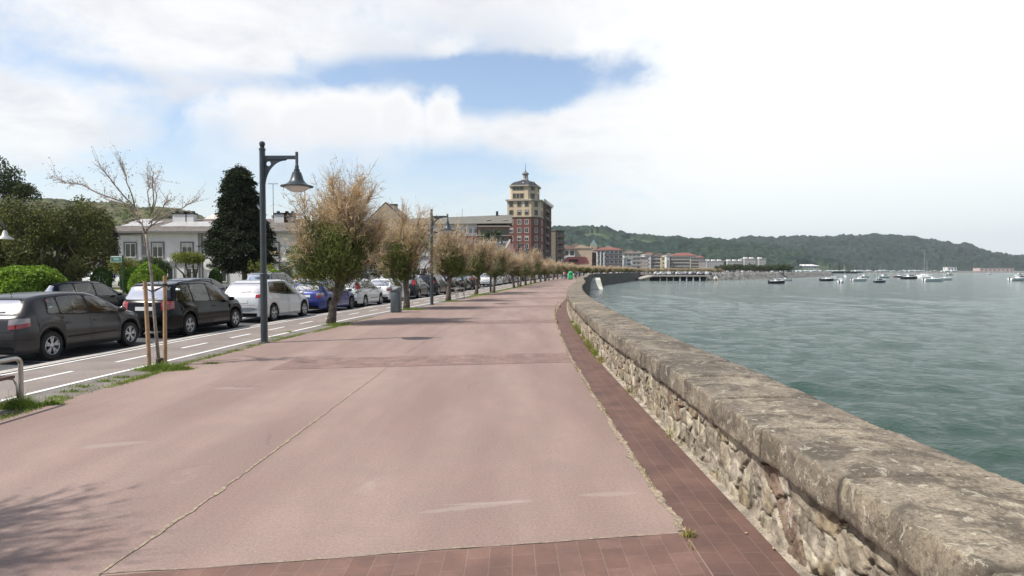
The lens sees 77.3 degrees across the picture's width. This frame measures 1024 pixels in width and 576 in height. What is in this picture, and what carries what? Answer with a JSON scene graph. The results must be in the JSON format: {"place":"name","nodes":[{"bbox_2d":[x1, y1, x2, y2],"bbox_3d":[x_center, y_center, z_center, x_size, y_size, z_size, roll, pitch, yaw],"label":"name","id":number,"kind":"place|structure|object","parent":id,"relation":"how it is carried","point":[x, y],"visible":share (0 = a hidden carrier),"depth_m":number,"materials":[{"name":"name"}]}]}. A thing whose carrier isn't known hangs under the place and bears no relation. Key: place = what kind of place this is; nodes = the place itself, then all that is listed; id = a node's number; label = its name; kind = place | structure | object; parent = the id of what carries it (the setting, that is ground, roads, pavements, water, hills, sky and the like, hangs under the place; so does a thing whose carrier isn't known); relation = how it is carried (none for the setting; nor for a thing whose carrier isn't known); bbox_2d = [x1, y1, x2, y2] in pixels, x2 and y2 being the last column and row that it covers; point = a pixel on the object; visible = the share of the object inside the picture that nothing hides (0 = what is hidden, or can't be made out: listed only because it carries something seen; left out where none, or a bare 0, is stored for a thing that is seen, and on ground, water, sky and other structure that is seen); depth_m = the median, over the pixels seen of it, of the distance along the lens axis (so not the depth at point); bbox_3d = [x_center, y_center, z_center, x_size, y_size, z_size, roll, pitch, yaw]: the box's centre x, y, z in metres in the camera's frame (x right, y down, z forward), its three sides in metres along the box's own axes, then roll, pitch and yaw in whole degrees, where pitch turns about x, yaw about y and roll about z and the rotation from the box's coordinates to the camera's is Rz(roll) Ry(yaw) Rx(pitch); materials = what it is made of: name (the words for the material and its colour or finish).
{"place":"outdoors","nodes":[
{"label":"outdoors","id":0,"kind":"place"},
{"bbox_2d":[0,197,205,271],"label":"hill","id":1,"kind":"structure","parent":0,"point":[109,206],"depth_m":464.99,"materials":[{"name":"plant"}]},
{"bbox_2d":[0,276,573,399],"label":"cycle lane","id":2,"kind":"structure","parent":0,"point":[93,367],"depth_m":14.62,"materials":[{"name":"asphalt"}]},
{"bbox_2d":[2,285,503,374],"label":"lane line","id":3,"kind":"object","parent":2,"relation":"on","point":[177,341],"visible":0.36,"depth_m":16.06,"materials":[{"name":"paint"}]},
{"bbox_2d":[24,284,516,381],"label":"lane dashes","id":4,"kind":"object","parent":2,"relation":"on","point":[183,347],"visible":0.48,"depth_m":13.93,"materials":[{"name":"paint"}]},
{"bbox_2d":[0,276,567,373],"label":"kerb","id":5,"kind":"structure","parent":2,"relation":"on","point":[54,362],"depth_m":16.31,"materials":[{"name":"concrete"}]},
{"bbox_2d":[0,276,577,420],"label":"verge","id":6,"kind":"structure","parent":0,"point":[48,393],"depth_m":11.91,"materials":[{"name":"green plant"}]},
{"bbox_2d":[0,357,23,401],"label":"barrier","id":7,"kind":"object","parent":6,"relation":"on","point":[20,388],"visible":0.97,"depth_m":8.82,"materials":[{"name":"metal"}]},
{"bbox_2d":[42,145,206,357],"bbox_3d":[-7.630,-0.644,12.703,2.866,4.459,1.635,0,2,0],"label":"young tree","id":8,"kind":"object","parent":6,"relation":"on","point":[128,203],"visible":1,"depth_m":12.68,"materials":[{"name":"brown plant"}]},
{"bbox_2d":[143,281,151,364],"bbox_3d":[-7.160,0.730,12.565,0.138,1.740,0.080,0,2,0],"label":"stake","id":9,"kind":"object","parent":6,"relation":"on","point":[147,326],"visible":0.79,"depth_m":12.54,"materials":[{"name":"brown wood"}]},
{"bbox_2d":[163,276,166,362],"bbox_3d":[-7.096,0.668,13.084,0.098,1.833,0.080,0,2,0],"label":"stake","id":10,"kind":"object","parent":6,"relation":"on","point":[165,319],"visible":0.79,"depth_m":13.06,"materials":[{"name":"brown wood"}]},
{"bbox_2d":[259,141,313,342],"bbox_3d":[-5.894,-1.182,16.662,1.455,5.270,0.830,0,2,1],"label":"street lamp","id":11,"kind":"object","parent":6,"relation":"on","point":[296,183],"visible":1,"depth_m":16.60,"materials":[{"name":"metal"}]},
{"bbox_2d":[268,157,400,323],"bbox_3d":[-6.139,-1.724,23.026,4.531,6.089,4.441,0,2,0],"label":"tamarisk tree","id":12,"kind":"object","parent":6,"relation":"on","point":[337,245],"visible":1,"depth_m":22.22,"materials":[{"name":"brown plant"}]},
{"bbox_2d":[0,302,696,551],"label":"dry grass","id":13,"kind":"structure","parent":6,"relation":"on","point":[690,534],"depth_m":9.97,"materials":[{"name":"plant"}]},
{"bbox_2d":[369,196,451,308],"bbox_3d":[-5.371,-1.706,31.127,3.861,5.580,4.131,-1,2,-31],"label":"tamarisk tree","id":14,"kind":"object","parent":6,"relation":"on","point":[405,257],"visible":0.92,"depth_m":30.60,"materials":[{"name":"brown plant"}]},
{"bbox_2d":[429,209,454,304],"bbox_3d":[-3.820,-1.696,35.028,1.455,5.270,0.830,0,2,7],"label":"street lamp","id":15,"kind":"object","parent":6,"relation":"on","point":[447,228],"visible":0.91,"depth_m":35.01,"materials":[{"name":"metal"}]},
{"bbox_2d":[418,213,482,300],"bbox_3d":[-3.876,-2.151,39.206,3.890,6.021,3.958,-1,2,-27],"label":"tamarisk tree","id":16,"kind":"object","parent":6,"relation":"on","point":[455,261],"visible":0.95,"depth_m":38.52,"materials":[{"name":"brown plant"}]},
{"bbox_2d":[464,231,503,293],"bbox_3d":[-2.521,-2.028,50.014,3.948,5.185,4.187,0,2,0],"label":"tamarisk tree","id":17,"kind":"object","parent":6,"relation":"on","point":[483,260],"visible":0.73,"depth_m":49.28,"materials":[{"name":"brown plant"}]},
{"bbox_2d":[490,231,505,291],"bbox_3d":[-1.235,-2.236,54.319,1.455,5.270,0.830,0,2,7],"label":"street lamp","id":18,"kind":"object","parent":6,"relation":"on","point":[500,241],"visible":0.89,"depth_m":54.26,"materials":[{"name":"metal"}]},
{"bbox_2d":[484,240,516,292],"bbox_3d":[-1.343,-1.877,53.630,3.554,4.667,3.768,-1,2,-23],"label":"tamarisk tree","id":19,"kind":"object","parent":6,"relation":"on","point":[501,254],"visible":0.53,"depth_m":53.06,"materials":[{"name":"brown plant"}]},
{"bbox_2d":[505,251,529,287],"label":"tamarisk tree","id":20,"kind":"object","parent":6,"relation":"on","point":[519,270],"visible":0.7,"depth_m":67.58,"materials":[{"name":"brown plant"}]},
{"bbox_2d":[511,247,535,285],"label":"tamarisk tree","id":21,"kind":"object","parent":6,"relation":"on","point":[527,262],"visible":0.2,"depth_m":73.23,"materials":[{"name":"brown plant"}]},
{"bbox_2d":[522,248,546,283],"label":"tamarisk tree","id":22,"kind":"object","parent":6,"relation":"on","point":[538,263],"visible":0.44,"depth_m":85.65,"materials":[{"name":"brown plant"}]},
{"bbox_2d":[537,262,550,281],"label":"tamarisk tree","id":23,"kind":"object","parent":6,"relation":"on","point":[544,272],"visible":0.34,"depth_m":101.61,"materials":[{"name":"brown plant"}]},
{"bbox_2d":[0,275,582,370],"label":"road","id":24,"kind":"structure","parent":0,"point":[88,349],"depth_m":18.28,"materials":[{"name":"asphalt"}]},
{"bbox_2d":[0,290,141,359],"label":"parked car","id":25,"kind":"object","parent":24,"relation":"on","point":[31,322],"visible":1,"depth_m":14.40,"materials":[{"name":"grey paint"}]},
{"bbox_2d":[23,281,126,306],"bbox_3d":[-16.486,0.401,24.380,2.115,1.502,4.464,0,2,5],"label":"parked car","id":26,"kind":"object","parent":24,"relation":"on","point":[98,289],"visible":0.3,"depth_m":24.81,"materials":[{"name":"black paint"}]},
{"bbox_2d":[123,278,242,335],"bbox_3d":[-10.449,0.534,20.655,2.115,1.726,4.464,0,2,4],"label":"parked car","id":27,"kind":"object","parent":24,"relation":"on","point":[199,303],"visible":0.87,"depth_m":19.36,"materials":[{"name":"black paint"}]},
{"bbox_2d":[167,276,228,297],"bbox_3d":[-15.281,0.183,31.335,2.075,1.561,4.244,0,2,8],"label":"parked car","id":28,"kind":"object","parent":24,"relation":"on","point":[221,287],"visible":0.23,"depth_m":30.85,"materials":[{"name":"blue paint"}]},
{"bbox_2d":[225,277,308,320],"bbox_3d":[-9.880,0.399,26.057,2.125,1.696,4.364,0,2,7],"label":"parked car","id":29,"kind":"object","parent":24,"relation":"on","point":[284,297],"visible":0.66,"depth_m":24.63,"materials":[{"name":"silver metal"}]},
{"bbox_2d":[2,280,532,373],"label":"kerb","id":30,"kind":"structure","parent":24,"relation":"on","point":[188,338],"depth_m":17.27,"materials":[{"name":"concrete"}]},
{"bbox_2d":[247,272,297,286],"bbox_3d":[-14.272,-0.136,38.624,2.165,1.791,4.444,0,2,8],"label":"parked car","id":31,"kind":"object","parent":24,"relation":"on","point":[271,275],"visible":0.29,"depth_m":37.72,"materials":[{"name":"silver metal"}]},
{"bbox_2d":[295,281,354,312],"bbox_3d":[-9.117,0.325,31.131,2.075,1.562,4.244,0,2,8],"label":"parked car","id":32,"kind":"object","parent":24,"relation":"on","point":[320,299],"visible":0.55,"depth_m":29.38,"materials":[{"name":"blue paint"}]},
{"bbox_2d":[345,279,382,306],"bbox_3d":[-8.497,0.197,35.608,2.025,1.566,3.944,0,2,8],"label":"parked car","id":33,"kind":"object","parent":24,"relation":"on","point":[364,297],"visible":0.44,"depth_m":34.71,"materials":[{"name":"silver metal"}]},
{"bbox_2d":[371,278,409,299],"bbox_3d":[-7.803,0.057,40.706,2.075,1.562,4.244,0,2,8],"label":"parked car","id":34,"kind":"object","parent":24,"relation":"on","point":[377,282],"visible":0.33,"depth_m":38.87,"materials":[{"name":"white paint"}]},
{"bbox_2d":[402,277,429,298],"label":"parked car","id":35,"kind":"object","parent":24,"relation":"on","point":[417,288],"visible":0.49,"depth_m":44.51,"materials":[{"name":"grey paint"}]},
{"bbox_2d":[418,273,446,295],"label":"parked car","id":36,"kind":"object","parent":24,"relation":"on","point":[439,286],"visible":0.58,"depth_m":49.41,"materials":[{"name":"grey paint"}]},
{"bbox_2d":[441,276,460,291],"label":"parked car","id":37,"kind":"object","parent":24,"relation":"on","point":[456,283],"visible":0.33,"depth_m":56.06,"materials":[{"name":"black paint"}]},
{"bbox_2d":[457,275,471,290],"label":"parked car","id":38,"kind":"object","parent":24,"relation":"on","point":[465,284],"visible":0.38,"depth_m":60.58,"materials":[{"name":"grey paint"}]},
{"bbox_2d":[480,273,496,285],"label":"parked car","id":39,"kind":"object","parent":24,"relation":"on","point":[485,279],"visible":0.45,"depth_m":76.40,"materials":[{"name":"white paint"}]},
{"bbox_2d":[0,276,713,575],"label":"promenade","id":40,"kind":"structure","parent":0,"point":[399,458],"depth_m":6.42,"materials":[{"name":"pink concrete"}]},
{"bbox_2d":[96,363,392,575],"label":"paving joint","id":41,"kind":"object","parent":40,"relation":"on","point":[192,510],"visible":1,"depth_m":5.46,"materials":[{"name":"concrete"}]},
{"bbox_2d":[0,281,538,401],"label":"lane line","id":42,"kind":"object","parent":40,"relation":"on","point":[182,357],"visible":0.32,"depth_m":13.60,"materials":[{"name":"paint"}]},
{"bbox_2d":[95,532,677,573],"bbox_3d":[-0.702,1.772,4.301,3.850,0.001,0.035,0,2,-9],"label":"paving joint","id":43,"kind":"object","parent":40,"relation":"on","point":[392,552],"visible":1,"depth_m":4.30,"materials":[{"name":"concrete"}]},
{"bbox_2d":[390,287,401,312],"bbox_3d":[-5.213,0.530,28.781,0.460,1.130,0.425,0,2,7],"label":"litter bin","id":44,"kind":"object","parent":40,"relation":"on","point":[395,300],"visible":1,"depth_m":28.59,"materials":[{"name":"paint"}]},
{"bbox_2d":[107,533,711,575],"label":"tile band","id":45,"kind":"object","parent":40,"relation":"on","point":[667,555],"visible":0.92,"depth_m":4.14,"materials":[{"name":"tile"}]},
{"bbox_2d":[269,353,574,369],"bbox_3d":[-1.665,1.520,13.456,6.266,0.001,1.479,0,2,-10],"label":"tile band","id":46,"kind":"object","parent":40,"relation":"on","point":[311,363],"visible":1,"depth_m":13.43,"materials":[{"name":"tile"}]},
{"bbox_2d":[352,320,557,325],"bbox_3d":[-1.895,1.247,23.197,7.522,0.001,1.479,0,2,-10],"label":"tile band","id":47,"kind":"object","parent":40,"relation":"on","point":[454,322],"visible":1,"depth_m":23.16,"materials":[{"name":"tile"}]},
{"bbox_2d":[431,305,560,307],"bbox_3d":[-0.787,0.969,33.136,7.017,0.001,1.479,0,2,-10],"label":"tile band","id":48,"kind":"object","parent":40,"relation":"on","point":[491,306],"visible":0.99,"depth_m":33.33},
{"bbox_2d":[471,297,566,298],"bbox_3d":[0.545,0.689,43.136,6.961,0.001,1.479,0,2,-10],"label":"tile band","id":49,"kind":"object","parent":40,"relation":"on","point":[517,298],"visible":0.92,"depth_m":42.71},
{"bbox_2d":[556,299,799,575],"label":"tile strip","id":50,"kind":"object","parent":40,"relation":"on","point":[702,505],"visible":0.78,"depth_m":5.58,"materials":[{"name":"tile"}]},
{"bbox_2d":[568,318,598,356],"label":"weeds","id":51,"kind":"object","parent":50,"relation":"on","point":[579,332],"visible":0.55,"depth_m":18.87,"materials":[{"name":"green plant"}]},
{"bbox_2d":[557,326,684,530],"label":"edge gravel","id":52,"kind":"structure","parent":50,"relation":"on","point":[658,494],"depth_m":6.30,"materials":[{"name":"gravel"}]},
{"bbox_2d":[567,302,819,575],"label":"wall fillet","id":53,"kind":"object","parent":40,"relation":"on","point":[799,569],"depth_m":5.27,"materials":[{"name":"concrete"}]},
{"bbox_2d":[566,272,1023,575],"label":"sea wall","id":54,"kind":"structure","parent":40,"relation":"on","point":[813,485],"depth_m":4.10,"materials":[{"name":"stone"}]},
{"bbox_2d":[411,211,511,248],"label":"apartment block","id":55,"kind":"structure","parent":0,"point":[492,223],"depth_m":215.12,"materials":[{"name":"grey brick"}]},
{"bbox_2d":[0,0,1023,254],"label":"sky","id":56,"kind":"structure","parent":0,"point":[724,119],"materials":[{"name":"white"}]},
{"bbox_2d":[505,164,553,262],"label":"corner tower","id":57,"kind":"structure","parent":0,"point":[528,210],"depth_m":243.86,"materials":[{"name":"red brick"}]},
{"bbox_2d":[551,230,564,274],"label":"side block","id":58,"kind":"structure","parent":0,"point":[557,243],"depth_m":287.68,"materials":[{"name":"beige concrete"}]},
{"bbox_2d":[623,258,632,272],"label":"white end house","id":59,"kind":"structure","parent":0,"point":[627,262],"depth_m":379.74,"materials":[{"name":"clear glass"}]},
{"bbox_2d":[551,225,857,272],"bbox_3d":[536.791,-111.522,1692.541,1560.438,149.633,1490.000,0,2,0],"label":"hill","id":60,"kind":"structure","parent":0,"point":[709,248],"depth_m":1318.58,"materials":[{"name":"plant"}]},
{"bbox_2d":[640,272,780,279],"bbox_3d":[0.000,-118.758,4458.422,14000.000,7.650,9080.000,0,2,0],"label":"ground","id":61,"kind":"structure","parent":0,"point":[688,274],"depth_m":332.85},
{"bbox_2d":[96,211,314,285],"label":"long building","id":62,"kind":"structure","parent":61,"relation":"on","point":[185,231],"depth_m":69.90,"materials":[{"name":"paint"}]},
{"bbox_2d":[123,242,136,258],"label":"window","id":63,"kind":"structure","parent":62,"relation":"in","point":[129,248],"depth_m":69.88,"materials":[{"name":"white glass"}]},
{"bbox_2d":[151,242,164,258],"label":"window","id":64,"kind":"structure","parent":62,"relation":"in","point":[157,248],"depth_m":69.88,"materials":[{"name":"white glass"}]},
{"bbox_2d":[180,242,193,254],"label":"window","id":65,"kind":"structure","parent":62,"relation":"in","point":[184,246],"depth_m":69.86,"materials":[{"name":"white glass"}]},
{"bbox_2d":[184,267,198,277],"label":"window","id":66,"kind":"structure","parent":62,"relation":"in","point":[190,269],"depth_m":69.95,"materials":[{"name":"clear glass"}]},
{"bbox_2d":[366,202,413,226],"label":"sandstone house","id":67,"kind":"structure","parent":61,"relation":"on","point":[388,209],"depth_m":99.43,"materials":[{"name":"beige stone"}]},
{"bbox_2d":[369,223,440,273],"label":"grey house","id":68,"kind":"structure","parent":61,"relation":"on","point":[427,259],"depth_m":71.94,"materials":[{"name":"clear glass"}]},
{"bbox_2d":[479,229,506,251],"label":"palm tree","id":69,"kind":"object","parent":61,"relation":"on","point":[496,232],"visible":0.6,"depth_m":117.38,"materials":[{"name":"green plant"}]},
{"bbox_2d":[485,239,514,255],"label":"slate roof house","id":70,"kind":"structure","parent":61,"relation":"on","point":[508,243],"depth_m":127.41,"materials":[{"name":"paint"}]},
{"bbox_2d":[564,246,575,260],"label":"timbered flats","id":71,"kind":"structure","parent":61,"relation":"on","point":[569,251],"depth_m":317.62,"materials":[{"name":"white wood"}]},
{"bbox_2d":[563,257,589,264],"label":"red roof boathouse","id":72,"kind":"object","parent":61,"relation":"on","point":[580,260],"visible":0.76,"depth_m":271.13,"materials":[{"name":"tile"}]},
{"bbox_2d":[575,244,596,265],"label":"beige gable block","id":73,"kind":"structure","parent":61,"relation":"on","point":[584,251],"depth_m":321.65,"materials":[{"name":"paint"}]},
{"bbox_2d":[590,278,602,289],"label":"slipway","id":74,"kind":"structure","parent":61,"relation":"on","point":[596,283],"depth_m":173.69,"materials":[{"name":"concrete"}]},
{"bbox_2d":[593,247,622,272],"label":"red roof flats","id":75,"kind":"structure","parent":61,"relation":"on","point":[610,256],"depth_m":371.58,"materials":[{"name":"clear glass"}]},
{"bbox_2d":[623,251,641,273],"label":"grey roof flats","id":76,"kind":"structure","parent":61,"relation":"on","point":[636,259],"depth_m":399.57,"materials":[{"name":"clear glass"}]},
{"bbox_2d":[641,257,647,273],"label":"pinkish flats","id":77,"kind":"structure","parent":61,"relation":"on","point":[644,262],"depth_m":419.70,"materials":[{"name":"paint"}]},
{"bbox_2d":[651,256,660,272],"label":"balcony flats","id":78,"kind":"structure","parent":61,"relation":"on","point":[656,262],"depth_m":439.57,"materials":[{"name":"grey stone"}]},
{"bbox_2d":[669,256,690,268],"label":"balcony flats","id":79,"kind":"structure","parent":61,"relation":"on","point":[680,262],"depth_m":454.57,"materials":[{"name":"grey stone"}]},
{"bbox_2d":[690,257,699,268],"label":"balcony flats","id":80,"kind":"structure","parent":61,"relation":"on","point":[694,262],"depth_m":469.61,"materials":[{"name":"grey stone"}]},
{"bbox_2d":[705,259,723,268],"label":"slab block","id":81,"kind":"structure","parent":61,"relation":"on","point":[712,263],"depth_m":819.47,"materials":[{"name":"white concrete"}]},
{"bbox_2d":[724,259,741,271],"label":"slab block","id":82,"kind":"structure","parent":61,"relation":"on","point":[732,262],"depth_m":819.44,"materials":[{"name":"white concrete"}]},
{"bbox_2d":[973,268,1013,270],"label":"harbour shed","id":83,"kind":"structure","parent":61,"relation":"on","point":[993,269],"depth_m":1329.44,"materials":[{"name":"white glass"}]},
{"bbox_2d":[742,257,756,271],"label":"slab block","id":84,"kind":"structure","parent":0,"point":[746,260],"depth_m":819.41,"materials":[{"name":"white concrete"}]},
{"bbox_2d":[590,273,1023,483],"bbox_3d":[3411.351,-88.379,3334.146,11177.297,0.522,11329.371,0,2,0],"label":"water","id":85,"kind":"structure","parent":0,"point":[939,366],"depth_m":45.27,"materials":[{"name":"liquid"}]},
{"bbox_2d":[636,274,711,280],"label":"pier","id":86,"kind":"structure","parent":85,"relation":"in","point":[678,277],"depth_m":301.25,"materials":[{"name":"concrete"}]},
{"bbox_2d":[699,271,834,279],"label":"breakwater boulders","id":87,"kind":"object","parent":85,"relation":"in","point":[742,276],"visible":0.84,"depth_m":369.52,"materials":[{"name":"stone"}]},
{"bbox_2d":[721,271,1023,272],"bbox_3d":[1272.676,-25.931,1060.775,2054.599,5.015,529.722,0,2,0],"label":"breakwater boulders","id":88,"kind":"object","parent":85,"relation":"in","point":[951,272],"visible":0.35,"depth_m":1147.41,"materials":[{"name":"stone"}]},
{"bbox_2d":[922,277,943,281],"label":"open boat","id":89,"kind":"object","parent":85,"relation":"on","point":[932,279],"visible":0.88,"depth_m":276.97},
{"bbox_2d":[729,233,1023,270],"bbox_3d":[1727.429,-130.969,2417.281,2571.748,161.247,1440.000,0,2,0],"label":"hill","id":90,"kind":"structure","parent":0,"point":[874,251],"depth_m":2008.66,"materials":[{"name":"plant"}]},
{"label":"lawn","id":91,"kind":"structure","parent":0,"visible":0},
{"bbox_2d":[0,222,13,239],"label":"park lamp","id":92,"kind":"object","parent":91,"relation":"on","point":[5,235],"visible":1,"depth_m":26.88,"materials":[{"name":"metal"}]},
{"bbox_2d":[0,155,44,253],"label":"tall tree","id":93,"kind":"object","parent":91,"relation":"on","point":[16,188],"visible":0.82,"depth_m":59.49,"materials":[{"name":"green plant"}]},
{"bbox_2d":[0,264,73,301],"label":"clipped bush","id":94,"kind":"object","parent":91,"relation":"on","point":[15,279],"visible":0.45,"depth_m":22.27,"materials":[{"name":"green plant"}]},
{"bbox_2d":[0,194,120,280],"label":"broad tree","id":95,"kind":"object","parent":91,"relation":"on","point":[29,226],"visible":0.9,"depth_m":42.73,"materials":[{"name":"green plant"}]},
{"bbox_2d":[90,266,112,287],"bbox_3d":[-28.253,-0.466,44.003,1.368,2.086,1.394,0,2,0],"label":"clipped bush","id":96,"kind":"object","parent":91,"relation":"on","point":[103,274],"visible":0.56,"depth_m":43.69,"materials":[{"name":"green plant"}]},
{"bbox_2d":[101,227,120,282],"bbox_3d":[-35.211,-2.753,55.946,1.814,5.872,2.046,0,2,0],"label":"columnar conifer","id":97,"kind":"object","parent":91,"relation":"on","point":[116,236],"visible":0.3,"depth_m":55.82,"materials":[{"name":"green plant"}]},
{"bbox_2d":[111,255,123,293],"bbox_3d":[-26.506,-0.823,42.994,0.855,2.739,0.110,0,2,0],"label":"street sign","id":98,"kind":"object","parent":91,"relation":"on","point":[117,258],"visible":0.89,"depth_m":42.94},
{"bbox_2d":[104,256,139,289],"bbox_3d":[-32.473,-1.218,53.816,2.868,3.030,2.855,0,2,0],"label":"garden shrub","id":99,"kind":"object","parent":91,"relation":"on","point":[117,266],"visible":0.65,"depth_m":53.19,"materials":[{"name":"green plant"}]},
{"bbox_2d":[120,267,143,293],"bbox_3d":[-26.627,-0.480,44.976,1.691,2.117,1.728,0,2,0],"label":"clipped bush","id":100,"kind":"object","parent":91,"relation":"on","point":[128,271],"visible":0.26,"depth_m":44.43,"materials":[{"name":"green plant"}]},
{"bbox_2d":[127,261,168,290],"bbox_3d":[-23.258,-0.525,41.026,2.468,2.386,2.490,0,2,0],"label":"clipped bush","id":101,"kind":"object","parent":91,"relation":"on","point":[137,276],"visible":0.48,"depth_m":40.33,"materials":[{"name":"green plant"}]},
{"bbox_2d":[139,254,172,273],"bbox_3d":[-31.329,-1.356,55.992,2.369,3.181,3.026,1,2,39],"label":"garden shrub","id":102,"kind":"object","parent":91,"relation":"on","point":[159,262],"visible":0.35,"depth_m":55.80,"materials":[{"name":"green plant"}]},
{"bbox_2d":[170,250,205,277],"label":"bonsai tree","id":103,"kind":"object","parent":91,"relation":"on","point":[191,258],"visible":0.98,"depth_m":48.54,"materials":[{"name":"green plant"}]},
{"bbox_2d":[208,268,222,283],"bbox_3d":[-23.182,-0.584,50.004,1.114,2.045,1.126,0,2,0],"label":"clipped bush","id":104,"kind":"object","parent":91,"relation":"on","point":[215,274],"visible":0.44,"depth_m":49.71,"materials":[{"name":"green plant"}]},
{"bbox_2d":[196,163,281,279],"bbox_3d":[-23.179,-5.261,54.738,7.122,10.980,6.434,0,2,0],"label":"dark conifer","id":105,"kind":"object","parent":91,"relation":"on","point":[238,203],"visible":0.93,"depth_m":53.72,"materials":[{"name":"green plant"}]},
{"bbox_2d":[247,259,287,271],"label":"garden tree","id":106,"kind":"object","parent":91,"relation":"on","point":[268,267],"visible":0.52,"depth_m":51.42,"materials":[{"name":"green plant"}]},
{"label":"pavement","id":107,"kind":"structure","parent":0,"visible":0},
{"bbox_2d":[284,245,302,267],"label":"garden tree","id":108,"kind":"object","parent":107,"relation":"on","point":[293,252],"visible":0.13,"depth_m":48.97,"materials":[{"name":"green plant"}]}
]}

